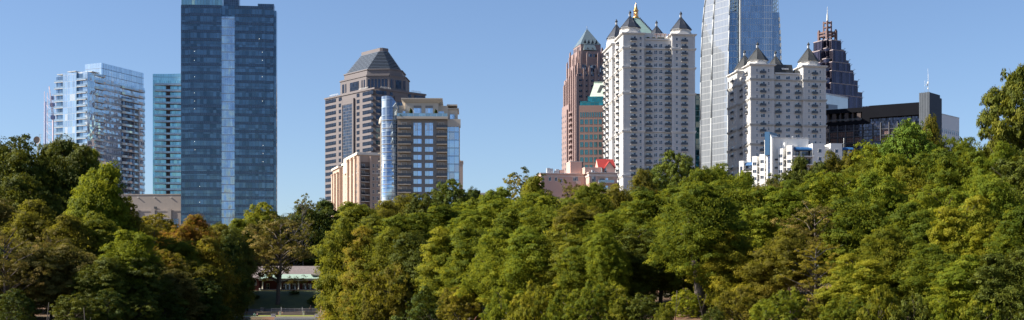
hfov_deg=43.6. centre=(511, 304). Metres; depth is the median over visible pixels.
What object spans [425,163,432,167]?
window
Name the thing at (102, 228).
tree
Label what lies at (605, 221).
tree
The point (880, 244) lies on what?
tree
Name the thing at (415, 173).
window
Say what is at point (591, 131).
pink green office block
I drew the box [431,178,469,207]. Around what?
tree
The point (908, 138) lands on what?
tree
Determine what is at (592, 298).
bush
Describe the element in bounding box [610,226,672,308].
tree
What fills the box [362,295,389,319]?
bush
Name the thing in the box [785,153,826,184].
tree
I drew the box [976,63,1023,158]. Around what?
tree
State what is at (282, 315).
lawn
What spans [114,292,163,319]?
bush
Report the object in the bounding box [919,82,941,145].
grey stair tower
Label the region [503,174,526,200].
tree
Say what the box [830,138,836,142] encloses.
window
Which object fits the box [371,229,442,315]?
tree
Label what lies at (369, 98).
ribbon window
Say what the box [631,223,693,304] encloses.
tree
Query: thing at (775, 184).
tree
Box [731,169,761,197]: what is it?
tree
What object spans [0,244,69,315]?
tree
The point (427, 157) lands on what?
window
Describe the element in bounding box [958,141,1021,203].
tree
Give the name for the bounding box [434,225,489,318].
tree
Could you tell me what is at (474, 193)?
tree
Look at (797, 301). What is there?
bush
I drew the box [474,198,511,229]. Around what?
tree
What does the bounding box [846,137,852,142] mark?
window
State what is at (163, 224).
tree
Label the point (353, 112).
pyramid roof tower
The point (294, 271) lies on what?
lakeside house
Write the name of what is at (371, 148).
ribbon window
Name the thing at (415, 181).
window
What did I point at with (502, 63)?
sky
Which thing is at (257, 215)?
tree
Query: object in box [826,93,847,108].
pale metal building
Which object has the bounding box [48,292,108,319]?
bush
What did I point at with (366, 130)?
ribbon window
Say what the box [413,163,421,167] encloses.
window
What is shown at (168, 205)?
beige podium block
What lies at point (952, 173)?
tree
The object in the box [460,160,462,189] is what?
tan block
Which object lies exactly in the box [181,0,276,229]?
blue glass tower
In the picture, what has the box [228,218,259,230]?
tree
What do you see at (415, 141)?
window
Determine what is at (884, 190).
tree
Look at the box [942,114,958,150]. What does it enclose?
white office block
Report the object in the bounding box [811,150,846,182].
tree
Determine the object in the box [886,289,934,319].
bush
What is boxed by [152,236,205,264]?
tree
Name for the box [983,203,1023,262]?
tree
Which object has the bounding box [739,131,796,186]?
white stepped flats
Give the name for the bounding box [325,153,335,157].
ribbon window
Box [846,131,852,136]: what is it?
window
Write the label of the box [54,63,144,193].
glass condominium
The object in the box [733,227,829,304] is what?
tree
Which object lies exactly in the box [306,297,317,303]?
bush
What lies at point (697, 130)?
teal glass building
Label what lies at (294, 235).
tree
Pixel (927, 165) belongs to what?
tree
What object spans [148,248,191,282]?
tree
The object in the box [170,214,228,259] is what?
tree
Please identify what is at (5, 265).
tree
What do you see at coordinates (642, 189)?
tree
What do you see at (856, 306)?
bush
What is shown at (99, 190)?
tree
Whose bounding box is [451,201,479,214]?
tree
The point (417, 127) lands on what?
window
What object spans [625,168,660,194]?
tree
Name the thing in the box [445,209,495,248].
tree
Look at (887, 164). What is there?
tree
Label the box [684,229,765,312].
tree
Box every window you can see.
[173,218,178,226]
[325,98,335,103]
[325,105,335,109]
[325,111,335,115]
[325,117,335,121]
[325,123,335,127]
[325,129,335,133]
[325,135,335,139]
[325,141,335,145]
[325,147,335,151]
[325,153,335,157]
[325,159,335,163]
[325,165,335,169]
[350,81,358,91]
[362,90,372,95]
[362,97,372,101]
[362,103,372,108]
[362,109,372,114]
[362,116,372,120]
[362,122,372,126]
[362,128,372,133]
[362,134,372,139]
[362,141,372,145]
[362,147,372,151]
[376,90,386,94]
[396,80,400,88]
[413,122,421,135]
[413,139,421,143]
[413,147,421,151]
[413,155,421,159]
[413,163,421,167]
[413,171,421,175]
[413,179,421,183]
[413,187,421,191]
[414,108,420,112]
[425,108,432,112]
[425,123,432,135]
[425,139,432,143]
[425,147,432,151]
[425,155,432,159]
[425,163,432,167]
[425,171,432,175]
[425,179,432,183]
[425,187,432,191]
[590,65,595,73]
[830,126,836,131]
[830,132,836,137]
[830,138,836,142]
[838,126,844,130]
[838,132,844,136]
[838,138,844,142]
[846,125,852,130]
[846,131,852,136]
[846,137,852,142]
[855,125,860,129]
[855,131,860,135]
[855,137,860,142]
[865,124,871,129]
[865,130,871,135]
[865,136,871,141]
[873,124,879,128]
[873,130,879,134]
[873,136,879,140]
[881,123,887,128]
[881,129,887,134]
[890,122,896,127]
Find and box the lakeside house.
[251,266,319,290]
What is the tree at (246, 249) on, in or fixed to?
on the ground at (44, 317)
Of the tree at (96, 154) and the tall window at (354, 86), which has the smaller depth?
the tree at (96, 154)
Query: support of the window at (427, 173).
in the brown condominium at (419, 153)
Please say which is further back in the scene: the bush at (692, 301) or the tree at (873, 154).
the tree at (873, 154)
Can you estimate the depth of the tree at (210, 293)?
158.41 m
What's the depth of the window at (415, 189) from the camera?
490.42 m
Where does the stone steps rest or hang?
on the ground at (44, 317)
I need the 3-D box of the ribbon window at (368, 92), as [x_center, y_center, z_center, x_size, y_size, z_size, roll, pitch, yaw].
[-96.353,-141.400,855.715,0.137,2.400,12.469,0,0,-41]
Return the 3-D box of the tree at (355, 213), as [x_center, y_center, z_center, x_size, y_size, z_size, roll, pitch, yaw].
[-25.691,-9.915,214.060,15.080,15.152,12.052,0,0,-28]
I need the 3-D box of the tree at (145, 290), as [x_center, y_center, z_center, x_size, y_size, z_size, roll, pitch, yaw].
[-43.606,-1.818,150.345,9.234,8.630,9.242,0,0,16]
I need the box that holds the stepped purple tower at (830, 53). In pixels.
[812,7,862,107]
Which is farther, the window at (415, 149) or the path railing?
the window at (415, 149)
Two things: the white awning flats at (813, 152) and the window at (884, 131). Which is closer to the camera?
the white awning flats at (813, 152)
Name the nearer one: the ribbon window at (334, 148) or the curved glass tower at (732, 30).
the curved glass tower at (732, 30)
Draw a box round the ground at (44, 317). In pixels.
[11,273,909,319]
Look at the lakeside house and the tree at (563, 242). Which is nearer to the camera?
the tree at (563, 242)
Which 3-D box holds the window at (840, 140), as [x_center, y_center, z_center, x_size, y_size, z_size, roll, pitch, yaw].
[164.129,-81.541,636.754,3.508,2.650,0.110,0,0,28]
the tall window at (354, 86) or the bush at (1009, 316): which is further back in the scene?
the tall window at (354, 86)
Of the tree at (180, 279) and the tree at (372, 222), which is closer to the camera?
the tree at (180, 279)
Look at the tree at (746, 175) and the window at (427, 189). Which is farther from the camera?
the window at (427, 189)
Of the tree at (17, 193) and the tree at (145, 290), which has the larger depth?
the tree at (17, 193)
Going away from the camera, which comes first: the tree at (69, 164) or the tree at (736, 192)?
the tree at (736, 192)
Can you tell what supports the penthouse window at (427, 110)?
in the brown condominium at (419, 153)
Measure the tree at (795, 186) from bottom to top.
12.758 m
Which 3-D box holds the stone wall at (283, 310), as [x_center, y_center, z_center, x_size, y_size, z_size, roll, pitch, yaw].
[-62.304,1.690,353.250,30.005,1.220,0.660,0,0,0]
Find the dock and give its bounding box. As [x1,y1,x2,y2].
[274,317,316,318]
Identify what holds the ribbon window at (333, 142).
in the pyramid roof tower at (353, 112)
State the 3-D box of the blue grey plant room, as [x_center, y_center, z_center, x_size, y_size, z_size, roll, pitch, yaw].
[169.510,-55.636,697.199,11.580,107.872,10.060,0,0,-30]
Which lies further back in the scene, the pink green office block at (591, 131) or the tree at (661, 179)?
the pink green office block at (591, 131)
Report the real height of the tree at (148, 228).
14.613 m
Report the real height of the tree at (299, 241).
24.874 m
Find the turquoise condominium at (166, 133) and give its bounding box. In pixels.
[153,73,180,193]
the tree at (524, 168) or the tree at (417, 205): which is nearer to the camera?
the tree at (524, 168)
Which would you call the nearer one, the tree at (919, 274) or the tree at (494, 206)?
the tree at (919, 274)
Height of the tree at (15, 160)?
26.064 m
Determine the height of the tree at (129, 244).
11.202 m
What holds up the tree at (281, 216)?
on the ground at (44, 317)
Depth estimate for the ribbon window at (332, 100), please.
890.00 m
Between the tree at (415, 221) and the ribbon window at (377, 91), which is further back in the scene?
the ribbon window at (377, 91)
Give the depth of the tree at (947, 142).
205.01 m
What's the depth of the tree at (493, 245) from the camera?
134.39 m
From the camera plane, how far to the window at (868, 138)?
630.64 m
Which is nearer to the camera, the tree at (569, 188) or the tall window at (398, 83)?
the tree at (569, 188)
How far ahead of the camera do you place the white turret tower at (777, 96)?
604.54 m
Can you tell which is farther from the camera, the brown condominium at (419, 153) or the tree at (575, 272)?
the brown condominium at (419, 153)
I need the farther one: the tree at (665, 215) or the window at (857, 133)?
the window at (857, 133)
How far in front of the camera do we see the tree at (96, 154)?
193.75 m
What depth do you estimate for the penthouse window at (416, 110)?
492.83 m
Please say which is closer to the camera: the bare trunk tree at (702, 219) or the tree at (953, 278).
the tree at (953, 278)
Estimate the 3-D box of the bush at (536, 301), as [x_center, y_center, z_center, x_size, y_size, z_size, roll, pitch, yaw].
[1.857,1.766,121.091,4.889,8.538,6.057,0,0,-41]
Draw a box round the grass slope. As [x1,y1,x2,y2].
[246,291,320,308]
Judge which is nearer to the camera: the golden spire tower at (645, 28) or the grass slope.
the grass slope
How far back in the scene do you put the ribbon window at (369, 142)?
855.90 m
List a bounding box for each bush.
[0,288,41,319]
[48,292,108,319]
[85,288,130,319]
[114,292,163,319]
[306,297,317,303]
[346,287,369,319]
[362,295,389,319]
[390,285,454,319]
[436,283,482,319]
[479,287,518,319]
[505,278,553,319]
[541,289,583,319]
[562,278,616,319]
[591,285,640,319]
[616,293,660,319]
[653,303,674,319]
[668,287,701,316]
[700,306,727,319]
[712,284,761,319]
[748,298,781,319]
[761,286,813,319]
[796,297,832,319]
[816,292,867,319]
[856,283,906,319]
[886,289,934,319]
[926,294,962,319]
[953,286,1008,319]
[988,296,1023,319]
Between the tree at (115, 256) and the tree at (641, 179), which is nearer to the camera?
the tree at (115, 256)
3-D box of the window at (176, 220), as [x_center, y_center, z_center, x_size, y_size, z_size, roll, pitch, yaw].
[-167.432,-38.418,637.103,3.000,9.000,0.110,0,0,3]
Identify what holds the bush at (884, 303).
on the ground at (44, 317)
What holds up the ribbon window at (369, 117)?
in the pyramid roof tower at (353, 112)
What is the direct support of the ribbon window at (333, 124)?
in the pyramid roof tower at (353, 112)
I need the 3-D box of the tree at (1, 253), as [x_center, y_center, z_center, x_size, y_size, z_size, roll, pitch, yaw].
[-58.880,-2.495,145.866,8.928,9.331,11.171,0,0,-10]
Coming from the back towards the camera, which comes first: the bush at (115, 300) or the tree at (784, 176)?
the tree at (784, 176)
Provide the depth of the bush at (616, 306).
115.12 m
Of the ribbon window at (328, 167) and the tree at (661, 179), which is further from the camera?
the ribbon window at (328, 167)
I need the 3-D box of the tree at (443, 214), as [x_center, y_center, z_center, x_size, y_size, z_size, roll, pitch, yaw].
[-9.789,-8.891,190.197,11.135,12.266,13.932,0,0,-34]
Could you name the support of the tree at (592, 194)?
on the ground at (44, 317)
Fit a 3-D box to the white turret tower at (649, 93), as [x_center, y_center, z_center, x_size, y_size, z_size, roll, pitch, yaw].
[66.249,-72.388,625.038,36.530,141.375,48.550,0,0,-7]
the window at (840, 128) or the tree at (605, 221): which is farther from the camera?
the window at (840, 128)
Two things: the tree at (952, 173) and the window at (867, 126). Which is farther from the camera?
the window at (867, 126)
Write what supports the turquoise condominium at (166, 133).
on the ground at (44, 317)
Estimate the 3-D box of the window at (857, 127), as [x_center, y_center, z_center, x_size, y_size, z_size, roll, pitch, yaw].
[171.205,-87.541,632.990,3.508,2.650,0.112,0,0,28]
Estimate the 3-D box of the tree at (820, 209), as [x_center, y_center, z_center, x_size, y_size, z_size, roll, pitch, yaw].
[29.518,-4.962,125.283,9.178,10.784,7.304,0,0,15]
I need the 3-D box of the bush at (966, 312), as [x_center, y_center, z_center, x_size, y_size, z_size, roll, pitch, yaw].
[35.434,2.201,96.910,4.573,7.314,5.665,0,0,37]
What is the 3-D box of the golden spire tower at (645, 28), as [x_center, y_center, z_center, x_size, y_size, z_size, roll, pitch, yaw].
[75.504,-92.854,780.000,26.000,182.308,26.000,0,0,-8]
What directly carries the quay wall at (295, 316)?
on the ground at (44, 317)
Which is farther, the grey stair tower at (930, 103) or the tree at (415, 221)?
the grey stair tower at (930, 103)
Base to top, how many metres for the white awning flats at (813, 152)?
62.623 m
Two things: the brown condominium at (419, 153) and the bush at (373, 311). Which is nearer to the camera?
the bush at (373, 311)
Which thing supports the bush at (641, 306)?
on the ground at (44, 317)
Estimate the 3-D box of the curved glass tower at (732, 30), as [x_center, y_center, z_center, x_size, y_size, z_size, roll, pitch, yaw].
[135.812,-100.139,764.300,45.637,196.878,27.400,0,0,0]
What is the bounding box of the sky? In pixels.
[0,0,1023,218]
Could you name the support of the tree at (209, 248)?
on the ground at (44, 317)
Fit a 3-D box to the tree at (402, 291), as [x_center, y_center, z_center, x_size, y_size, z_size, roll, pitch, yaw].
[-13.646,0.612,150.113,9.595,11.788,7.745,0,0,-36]
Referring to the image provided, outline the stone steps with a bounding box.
[282,312,302,314]
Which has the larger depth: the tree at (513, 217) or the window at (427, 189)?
the window at (427, 189)
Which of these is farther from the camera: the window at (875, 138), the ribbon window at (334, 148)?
the ribbon window at (334, 148)
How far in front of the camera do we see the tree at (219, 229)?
233.15 m
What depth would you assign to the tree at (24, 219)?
155.72 m
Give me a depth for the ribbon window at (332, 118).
890.00 m
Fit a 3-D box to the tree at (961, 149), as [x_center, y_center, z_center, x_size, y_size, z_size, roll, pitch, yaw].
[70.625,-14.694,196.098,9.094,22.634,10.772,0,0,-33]
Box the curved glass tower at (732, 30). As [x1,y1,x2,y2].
[700,0,781,170]
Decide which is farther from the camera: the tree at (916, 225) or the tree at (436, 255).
the tree at (436, 255)
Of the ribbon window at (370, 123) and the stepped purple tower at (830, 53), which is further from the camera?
the stepped purple tower at (830, 53)
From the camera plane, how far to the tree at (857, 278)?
102.72 m
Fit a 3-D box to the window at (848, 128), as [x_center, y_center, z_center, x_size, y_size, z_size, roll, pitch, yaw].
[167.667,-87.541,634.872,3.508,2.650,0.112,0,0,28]
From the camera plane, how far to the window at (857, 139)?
633.11 m
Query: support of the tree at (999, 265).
on the ground at (44, 317)
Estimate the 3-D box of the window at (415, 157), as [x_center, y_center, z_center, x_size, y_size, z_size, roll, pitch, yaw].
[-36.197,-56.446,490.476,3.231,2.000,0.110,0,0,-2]
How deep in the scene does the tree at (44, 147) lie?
199.41 m
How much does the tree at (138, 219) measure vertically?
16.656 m
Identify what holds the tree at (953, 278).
on the ground at (44, 317)
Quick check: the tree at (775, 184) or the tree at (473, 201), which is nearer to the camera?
the tree at (775, 184)
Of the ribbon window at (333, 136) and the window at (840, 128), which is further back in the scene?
the ribbon window at (333, 136)
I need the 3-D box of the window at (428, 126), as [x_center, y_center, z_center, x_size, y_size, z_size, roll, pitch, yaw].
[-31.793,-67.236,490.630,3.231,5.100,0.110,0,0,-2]
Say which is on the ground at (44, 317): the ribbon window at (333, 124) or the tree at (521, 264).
the tree at (521, 264)
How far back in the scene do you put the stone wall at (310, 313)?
342.00 m
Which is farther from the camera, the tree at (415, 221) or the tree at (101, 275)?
the tree at (415, 221)
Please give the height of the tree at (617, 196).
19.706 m
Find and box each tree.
[0,133,53,202]
[0,172,68,225]
[0,197,17,227]
[0,199,57,297]
[0,228,50,318]
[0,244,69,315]
[0,246,19,306]
[17,212,104,313]
[26,229,74,316]
[31,133,99,215]
[32,143,54,168]
[38,243,96,314]
[63,159,148,252]
[66,257,134,318]
[79,210,123,258]
[85,148,100,173]
[98,229,164,299]
[98,252,130,293]
[106,195,147,234]
[119,255,189,317]
[140,223,161,246]
[142,212,178,234]
[147,228,173,254]
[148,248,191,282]
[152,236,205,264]
[153,267,211,319]
[154,224,201,247]
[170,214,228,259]
[178,235,241,307]
[180,260,238,319]
[186,276,233,319]
[202,224,240,245]
[210,221,248,255]
[218,236,257,319]
[219,228,260,319]
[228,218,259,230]
[235,227,260,267]
[241,214,318,304]
[242,201,292,265]
[242,223,292,265]
[279,212,295,265]
[281,202,312,265]
[281,223,317,265]
[285,197,339,265]
[288,193,317,265]
[289,229,330,276]
[308,201,383,261]
[312,216,363,319]
[334,225,387,319]
[349,213,407,247]
[353,227,403,307]
[357,262,423,319]
[371,212,435,242]
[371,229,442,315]
[374,200,405,220]
[393,193,418,216]
[402,191,439,216]
[410,226,467,315]
[424,202,470,237]
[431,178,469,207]
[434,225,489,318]
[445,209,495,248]
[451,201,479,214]
[453,225,525,318]
[457,196,484,207]
[465,186,480,201]
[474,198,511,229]
[477,186,515,213]
[482,226,566,316]
[487,190,547,238]
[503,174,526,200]
[507,166,545,199]
[518,195,590,237]
[519,175,558,204]
[523,223,596,313]
[544,179,580,201]
[547,202,602,236]
[549,235,608,315]
[571,182,616,216]
[575,212,627,240]
[585,228,632,319]
[606,183,634,208]
[606,201,631,225]
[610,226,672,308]
[619,185,682,236]
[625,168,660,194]
[625,186,650,198]
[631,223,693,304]
[642,182,752,316]
[647,150,696,192]
[653,181,708,222]
[661,224,713,292]
[678,165,727,187]
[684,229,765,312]
[708,178,775,225]
[709,162,740,183]
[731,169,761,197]
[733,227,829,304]
[736,206,789,291]
[754,178,782,191]
[758,185,821,251]
[762,169,800,188]
[768,200,854,301]
[777,242,846,298]
[780,171,830,236]
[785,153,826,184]
[805,169,861,237]
[807,253,901,319]
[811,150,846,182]
[815,190,892,282]
[836,158,874,183]
[839,148,864,167]
[849,170,912,228]
[851,139,887,166]
[856,225,923,316]
[857,153,910,186]
[872,118,944,167]
[885,202,950,305]
[886,243,964,318]
[888,165,938,207]
[905,184,969,249]
[907,145,958,180]
[919,113,945,149]
[924,254,1019,319]
[926,194,1001,260]
[929,148,986,203]
[935,134,963,152]
[953,137,977,163]
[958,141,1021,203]
[960,173,1023,245]
[965,245,1023,319]
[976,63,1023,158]
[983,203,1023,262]
[989,149,1023,202]
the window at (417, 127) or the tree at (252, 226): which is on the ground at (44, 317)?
the tree at (252, 226)
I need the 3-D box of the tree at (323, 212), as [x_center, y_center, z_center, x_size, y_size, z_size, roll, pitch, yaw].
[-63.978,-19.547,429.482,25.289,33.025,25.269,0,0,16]
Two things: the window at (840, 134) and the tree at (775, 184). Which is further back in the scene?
the window at (840, 134)
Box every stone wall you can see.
[243,312,277,314]
[245,309,316,311]
[305,312,317,314]
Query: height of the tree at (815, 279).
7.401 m
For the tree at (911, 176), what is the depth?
149.00 m
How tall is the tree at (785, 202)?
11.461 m
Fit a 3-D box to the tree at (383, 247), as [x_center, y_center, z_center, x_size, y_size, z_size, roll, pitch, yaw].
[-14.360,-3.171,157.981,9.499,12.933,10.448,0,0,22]
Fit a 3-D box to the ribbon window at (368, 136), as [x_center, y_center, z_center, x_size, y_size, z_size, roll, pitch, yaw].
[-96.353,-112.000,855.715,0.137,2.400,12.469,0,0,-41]
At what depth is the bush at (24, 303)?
138.59 m
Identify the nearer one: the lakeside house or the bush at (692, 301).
the bush at (692, 301)
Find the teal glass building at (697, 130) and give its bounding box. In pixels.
[695,94,699,168]
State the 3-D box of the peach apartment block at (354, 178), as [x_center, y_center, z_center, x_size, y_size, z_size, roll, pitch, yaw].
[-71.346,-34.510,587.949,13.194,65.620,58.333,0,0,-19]
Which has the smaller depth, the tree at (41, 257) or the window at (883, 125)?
the tree at (41, 257)
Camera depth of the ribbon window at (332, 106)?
890.00 m
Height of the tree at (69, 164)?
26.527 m
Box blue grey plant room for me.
[826,103,837,122]
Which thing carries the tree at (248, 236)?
on the ground at (44, 317)
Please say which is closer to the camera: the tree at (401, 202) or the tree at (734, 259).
the tree at (734, 259)
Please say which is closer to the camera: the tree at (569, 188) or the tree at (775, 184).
the tree at (775, 184)
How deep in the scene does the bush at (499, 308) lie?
124.39 m
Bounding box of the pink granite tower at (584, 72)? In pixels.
[562,29,603,172]
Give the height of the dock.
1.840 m
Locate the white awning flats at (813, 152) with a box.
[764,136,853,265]
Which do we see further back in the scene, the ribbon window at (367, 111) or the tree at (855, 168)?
the ribbon window at (367, 111)
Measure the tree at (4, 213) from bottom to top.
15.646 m
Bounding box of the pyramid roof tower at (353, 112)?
[324,48,425,201]
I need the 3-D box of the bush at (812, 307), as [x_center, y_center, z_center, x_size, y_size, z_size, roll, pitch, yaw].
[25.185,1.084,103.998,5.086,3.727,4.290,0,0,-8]
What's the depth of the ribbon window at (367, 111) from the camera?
855.90 m
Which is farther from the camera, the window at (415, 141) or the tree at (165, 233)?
the window at (415, 141)
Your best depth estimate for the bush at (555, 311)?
118.39 m
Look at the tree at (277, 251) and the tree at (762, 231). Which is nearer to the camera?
the tree at (762, 231)
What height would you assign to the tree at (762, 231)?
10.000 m
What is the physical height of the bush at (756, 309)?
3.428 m
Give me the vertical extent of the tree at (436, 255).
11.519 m
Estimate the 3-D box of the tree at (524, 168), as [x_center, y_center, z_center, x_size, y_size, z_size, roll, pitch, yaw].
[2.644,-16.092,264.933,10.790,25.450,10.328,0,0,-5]
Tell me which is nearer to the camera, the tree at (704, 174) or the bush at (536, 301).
the bush at (536, 301)
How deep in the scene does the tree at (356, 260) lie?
158.42 m
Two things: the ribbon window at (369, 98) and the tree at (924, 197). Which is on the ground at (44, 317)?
the tree at (924, 197)
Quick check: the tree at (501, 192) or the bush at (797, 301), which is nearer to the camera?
the bush at (797, 301)
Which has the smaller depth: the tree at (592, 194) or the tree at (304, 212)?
the tree at (592, 194)
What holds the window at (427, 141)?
in the brown condominium at (419, 153)
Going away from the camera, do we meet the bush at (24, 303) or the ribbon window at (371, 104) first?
the bush at (24, 303)
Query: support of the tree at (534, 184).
on the ground at (44, 317)
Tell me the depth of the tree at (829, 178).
156.31 m
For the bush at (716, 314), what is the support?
on the ground at (44, 317)
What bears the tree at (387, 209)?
on the ground at (44, 317)
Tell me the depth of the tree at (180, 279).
153.73 m
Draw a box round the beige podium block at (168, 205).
[121,194,180,228]
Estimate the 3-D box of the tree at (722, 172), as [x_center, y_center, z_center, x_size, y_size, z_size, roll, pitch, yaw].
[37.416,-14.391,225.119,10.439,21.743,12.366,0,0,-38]
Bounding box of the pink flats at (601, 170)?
[538,159,618,199]
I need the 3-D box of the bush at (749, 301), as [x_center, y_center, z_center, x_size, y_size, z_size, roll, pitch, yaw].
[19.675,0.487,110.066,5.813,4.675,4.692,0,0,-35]
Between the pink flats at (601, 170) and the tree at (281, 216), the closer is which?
the tree at (281, 216)
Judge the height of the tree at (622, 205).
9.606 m
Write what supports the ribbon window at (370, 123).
in the pyramid roof tower at (353, 112)
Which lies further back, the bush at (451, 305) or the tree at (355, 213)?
the tree at (355, 213)
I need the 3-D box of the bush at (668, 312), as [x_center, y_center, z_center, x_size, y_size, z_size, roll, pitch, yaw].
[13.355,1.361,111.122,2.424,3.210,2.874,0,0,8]
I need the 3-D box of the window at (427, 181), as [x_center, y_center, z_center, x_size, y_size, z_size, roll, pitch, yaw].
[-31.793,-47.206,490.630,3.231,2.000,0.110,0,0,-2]
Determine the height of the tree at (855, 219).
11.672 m
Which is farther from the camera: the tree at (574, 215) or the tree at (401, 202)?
the tree at (401, 202)
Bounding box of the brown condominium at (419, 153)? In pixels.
[378,96,460,208]
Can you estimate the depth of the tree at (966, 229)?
110.97 m
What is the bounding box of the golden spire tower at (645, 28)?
[633,4,651,32]
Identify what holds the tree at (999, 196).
on the ground at (44, 317)
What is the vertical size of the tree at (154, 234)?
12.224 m
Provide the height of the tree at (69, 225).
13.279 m
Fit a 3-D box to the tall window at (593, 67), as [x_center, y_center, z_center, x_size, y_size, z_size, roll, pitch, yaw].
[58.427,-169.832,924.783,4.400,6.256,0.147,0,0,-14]
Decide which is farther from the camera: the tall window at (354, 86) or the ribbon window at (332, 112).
the ribbon window at (332, 112)
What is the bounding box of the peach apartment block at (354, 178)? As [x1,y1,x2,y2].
[331,152,379,216]
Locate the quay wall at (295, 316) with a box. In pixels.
[276,316,314,316]
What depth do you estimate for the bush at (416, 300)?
143.90 m
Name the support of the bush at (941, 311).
on the ground at (44, 317)
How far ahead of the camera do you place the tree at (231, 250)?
214.60 m
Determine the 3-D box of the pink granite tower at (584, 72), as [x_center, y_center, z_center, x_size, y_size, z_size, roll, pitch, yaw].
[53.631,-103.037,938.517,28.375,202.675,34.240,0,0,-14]
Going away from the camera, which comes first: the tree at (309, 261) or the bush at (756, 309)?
the bush at (756, 309)
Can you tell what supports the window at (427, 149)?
in the brown condominium at (419, 153)
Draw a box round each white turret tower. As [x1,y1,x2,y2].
[602,11,696,190]
[726,42,827,177]
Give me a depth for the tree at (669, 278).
127.31 m
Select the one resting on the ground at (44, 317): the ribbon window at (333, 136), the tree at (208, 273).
the tree at (208, 273)
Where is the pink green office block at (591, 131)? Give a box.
[579,82,603,167]
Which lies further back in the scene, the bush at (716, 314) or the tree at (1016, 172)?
the tree at (1016, 172)
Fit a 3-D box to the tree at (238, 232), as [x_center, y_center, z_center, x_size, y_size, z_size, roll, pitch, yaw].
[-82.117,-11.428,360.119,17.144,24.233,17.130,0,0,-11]
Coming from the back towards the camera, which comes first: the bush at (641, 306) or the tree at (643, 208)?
the tree at (643, 208)
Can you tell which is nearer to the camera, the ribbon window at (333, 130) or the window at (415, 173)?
the window at (415, 173)
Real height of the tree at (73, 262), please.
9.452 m
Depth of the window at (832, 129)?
638.70 m
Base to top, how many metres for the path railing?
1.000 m
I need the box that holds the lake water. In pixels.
[243,319,316,319]
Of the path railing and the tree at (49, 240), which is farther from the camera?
the path railing
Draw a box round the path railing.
[271,308,319,311]
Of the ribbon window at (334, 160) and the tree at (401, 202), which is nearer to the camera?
the tree at (401, 202)
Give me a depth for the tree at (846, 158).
233.80 m
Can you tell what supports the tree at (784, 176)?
on the ground at (44, 317)
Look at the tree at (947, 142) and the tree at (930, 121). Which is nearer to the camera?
the tree at (947, 142)
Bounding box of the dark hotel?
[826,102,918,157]
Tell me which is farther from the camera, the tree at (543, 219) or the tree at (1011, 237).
the tree at (543, 219)
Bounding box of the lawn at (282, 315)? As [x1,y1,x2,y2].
[244,315,314,315]
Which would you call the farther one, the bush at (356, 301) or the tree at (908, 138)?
the tree at (908, 138)
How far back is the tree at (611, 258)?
122.70 m

